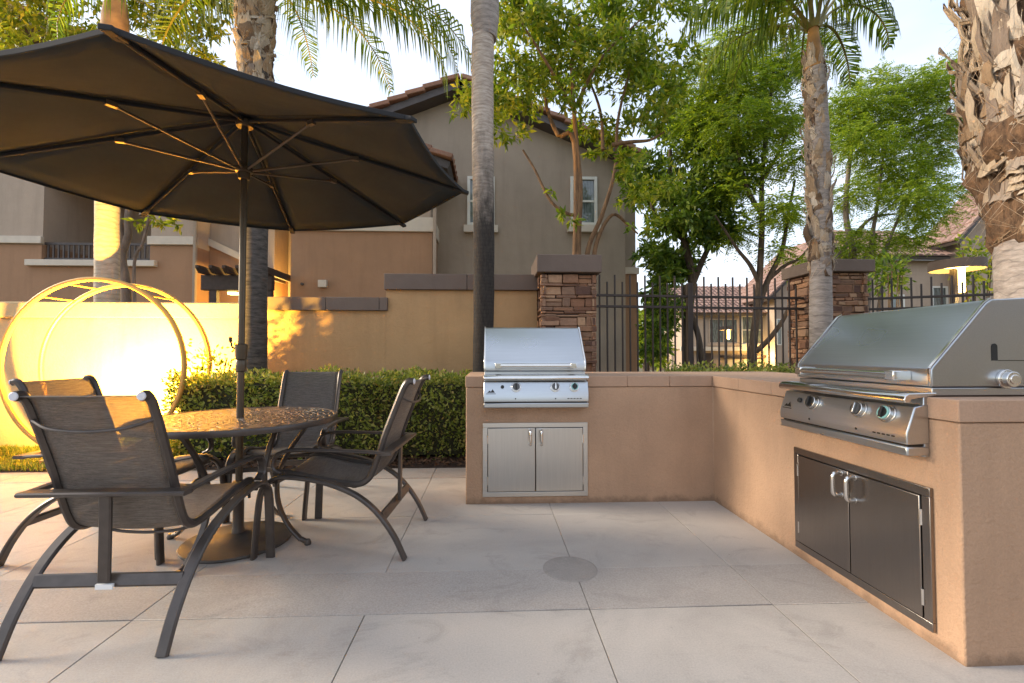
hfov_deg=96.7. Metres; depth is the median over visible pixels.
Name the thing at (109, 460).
patio chair
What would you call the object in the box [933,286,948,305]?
window
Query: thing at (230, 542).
weighted stand
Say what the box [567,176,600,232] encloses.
window
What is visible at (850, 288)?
stone pillar
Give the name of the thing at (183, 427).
patio table
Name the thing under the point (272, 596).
patio band
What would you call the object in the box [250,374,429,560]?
patio chair
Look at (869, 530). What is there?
access cabinet
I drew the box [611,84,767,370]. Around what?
broadleaf tree
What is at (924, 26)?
sky
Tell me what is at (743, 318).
window
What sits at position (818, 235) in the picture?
palm tree
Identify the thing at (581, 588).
patio joint base
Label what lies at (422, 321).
garden wall
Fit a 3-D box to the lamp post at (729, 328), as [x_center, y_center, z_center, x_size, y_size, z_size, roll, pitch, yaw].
[7.731,0.528,16.344,0.460,2.140,0.460,0,-2,-2]
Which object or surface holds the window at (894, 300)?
in the gabled house at (919, 274)
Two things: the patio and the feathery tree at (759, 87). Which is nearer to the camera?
the patio
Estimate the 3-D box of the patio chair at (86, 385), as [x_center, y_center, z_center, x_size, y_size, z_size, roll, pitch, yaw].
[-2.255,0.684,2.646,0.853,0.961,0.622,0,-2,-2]
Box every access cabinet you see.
[483,422,587,496]
[794,447,935,632]
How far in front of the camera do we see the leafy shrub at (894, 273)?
7.45 m
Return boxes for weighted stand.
[177,480,291,563]
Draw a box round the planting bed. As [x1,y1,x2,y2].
[0,446,465,471]
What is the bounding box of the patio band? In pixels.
[0,564,867,623]
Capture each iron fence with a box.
[596,274,803,372]
[868,274,993,311]
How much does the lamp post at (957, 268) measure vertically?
2.480 m
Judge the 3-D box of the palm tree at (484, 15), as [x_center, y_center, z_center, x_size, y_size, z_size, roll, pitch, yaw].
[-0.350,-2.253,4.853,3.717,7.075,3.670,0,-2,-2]
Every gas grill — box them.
[484,327,588,407]
[779,298,1023,456]
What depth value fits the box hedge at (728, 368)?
4.75 m
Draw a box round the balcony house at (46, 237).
[0,1,290,302]
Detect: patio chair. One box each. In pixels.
[0,375,226,566]
[0,390,274,660]
[225,370,348,521]
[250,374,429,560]
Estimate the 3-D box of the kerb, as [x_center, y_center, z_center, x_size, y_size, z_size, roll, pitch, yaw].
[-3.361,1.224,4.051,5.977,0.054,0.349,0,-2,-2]
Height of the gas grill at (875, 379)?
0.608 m
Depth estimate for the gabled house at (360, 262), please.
11.08 m
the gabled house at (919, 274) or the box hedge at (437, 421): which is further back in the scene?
the gabled house at (919, 274)
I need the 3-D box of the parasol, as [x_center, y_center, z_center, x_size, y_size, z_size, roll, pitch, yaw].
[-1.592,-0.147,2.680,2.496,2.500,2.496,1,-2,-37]
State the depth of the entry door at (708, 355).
30.84 m
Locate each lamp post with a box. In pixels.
[720,326,731,365]
[927,256,987,303]
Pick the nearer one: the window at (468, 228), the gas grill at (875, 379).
the gas grill at (875, 379)
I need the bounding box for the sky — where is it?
[19,0,965,309]
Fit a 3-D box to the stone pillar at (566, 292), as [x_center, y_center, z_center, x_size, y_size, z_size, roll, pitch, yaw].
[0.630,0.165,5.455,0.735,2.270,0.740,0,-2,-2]
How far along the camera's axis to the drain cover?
2.30 m
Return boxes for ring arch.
[0,277,211,463]
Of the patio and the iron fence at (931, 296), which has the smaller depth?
the patio
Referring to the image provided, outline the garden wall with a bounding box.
[0,273,537,446]
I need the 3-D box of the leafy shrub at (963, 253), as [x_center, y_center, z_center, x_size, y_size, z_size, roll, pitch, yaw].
[7.493,-0.249,7.310,0.712,3.080,0.721,1,-2,-41]
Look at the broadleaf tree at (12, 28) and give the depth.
6.41 m
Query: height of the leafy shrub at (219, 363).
1.260 m
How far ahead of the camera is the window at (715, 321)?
30.66 m
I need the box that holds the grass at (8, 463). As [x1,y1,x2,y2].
[0,440,179,470]
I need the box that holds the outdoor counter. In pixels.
[465,371,1023,666]
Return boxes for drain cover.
[543,556,596,582]
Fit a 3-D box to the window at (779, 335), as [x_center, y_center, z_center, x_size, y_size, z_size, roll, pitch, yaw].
[17.258,-0.615,29.389,0.350,1.700,0.070,0,-2,-2]
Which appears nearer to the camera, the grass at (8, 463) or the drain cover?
the drain cover
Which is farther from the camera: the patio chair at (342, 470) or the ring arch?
the ring arch
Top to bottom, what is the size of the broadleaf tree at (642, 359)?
4.386 m
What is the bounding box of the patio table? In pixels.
[162,406,337,570]
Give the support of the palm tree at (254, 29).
on the ground at (641, 370)
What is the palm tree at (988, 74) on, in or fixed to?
on the ground at (641, 370)
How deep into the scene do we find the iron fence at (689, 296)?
5.62 m
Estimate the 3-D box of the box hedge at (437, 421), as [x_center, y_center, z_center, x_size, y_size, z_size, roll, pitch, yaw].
[-1.925,0.732,4.792,3.203,1.006,0.777,0,-2,-2]
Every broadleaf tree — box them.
[0,0,234,301]
[446,0,715,286]
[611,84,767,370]
[639,302,678,371]
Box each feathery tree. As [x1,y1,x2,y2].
[659,10,846,368]
[828,47,975,312]
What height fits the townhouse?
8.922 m
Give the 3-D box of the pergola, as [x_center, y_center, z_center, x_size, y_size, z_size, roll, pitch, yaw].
[-5.502,-0.021,9.448,1.390,2.860,1.450,0,-2,-2]
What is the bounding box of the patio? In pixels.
[0,478,1023,682]
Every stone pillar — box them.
[531,254,601,371]
[781,259,874,368]
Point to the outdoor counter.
(728, 441)
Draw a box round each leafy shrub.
[177,338,235,386]
[866,248,915,311]
[947,233,992,301]
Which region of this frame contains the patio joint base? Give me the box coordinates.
[332,504,616,682]
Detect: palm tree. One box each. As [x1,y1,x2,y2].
[1,0,233,301]
[44,0,471,384]
[470,0,597,371]
[681,0,900,348]
[778,0,1023,298]
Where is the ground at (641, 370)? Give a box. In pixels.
[0,358,663,472]
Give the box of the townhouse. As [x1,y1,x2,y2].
[639,242,858,370]
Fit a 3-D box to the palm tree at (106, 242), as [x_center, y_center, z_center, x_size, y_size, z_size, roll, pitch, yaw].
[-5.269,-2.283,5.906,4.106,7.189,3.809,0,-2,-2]
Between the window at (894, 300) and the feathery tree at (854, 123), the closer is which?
the feathery tree at (854, 123)
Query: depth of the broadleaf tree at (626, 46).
6.99 m
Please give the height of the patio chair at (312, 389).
0.961 m
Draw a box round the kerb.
[0,468,465,482]
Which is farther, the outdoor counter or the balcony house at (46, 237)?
the balcony house at (46, 237)
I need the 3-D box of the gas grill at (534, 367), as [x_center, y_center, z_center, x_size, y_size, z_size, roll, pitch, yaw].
[0.181,0.183,3.554,0.792,0.608,0.638,0,-2,-2]
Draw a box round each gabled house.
[290,73,650,371]
[833,191,993,312]
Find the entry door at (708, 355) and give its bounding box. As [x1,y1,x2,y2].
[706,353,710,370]
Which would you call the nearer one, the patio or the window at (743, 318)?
the patio
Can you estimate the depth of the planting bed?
4.43 m
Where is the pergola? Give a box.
[195,265,289,302]
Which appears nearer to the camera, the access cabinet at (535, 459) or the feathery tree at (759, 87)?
the access cabinet at (535, 459)
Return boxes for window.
[464,176,497,232]
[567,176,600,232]
[707,319,739,345]
[741,316,760,346]
[777,319,781,344]
[893,294,904,306]
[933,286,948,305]
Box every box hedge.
[160,363,471,459]
[663,358,796,372]
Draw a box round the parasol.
[0,23,468,480]

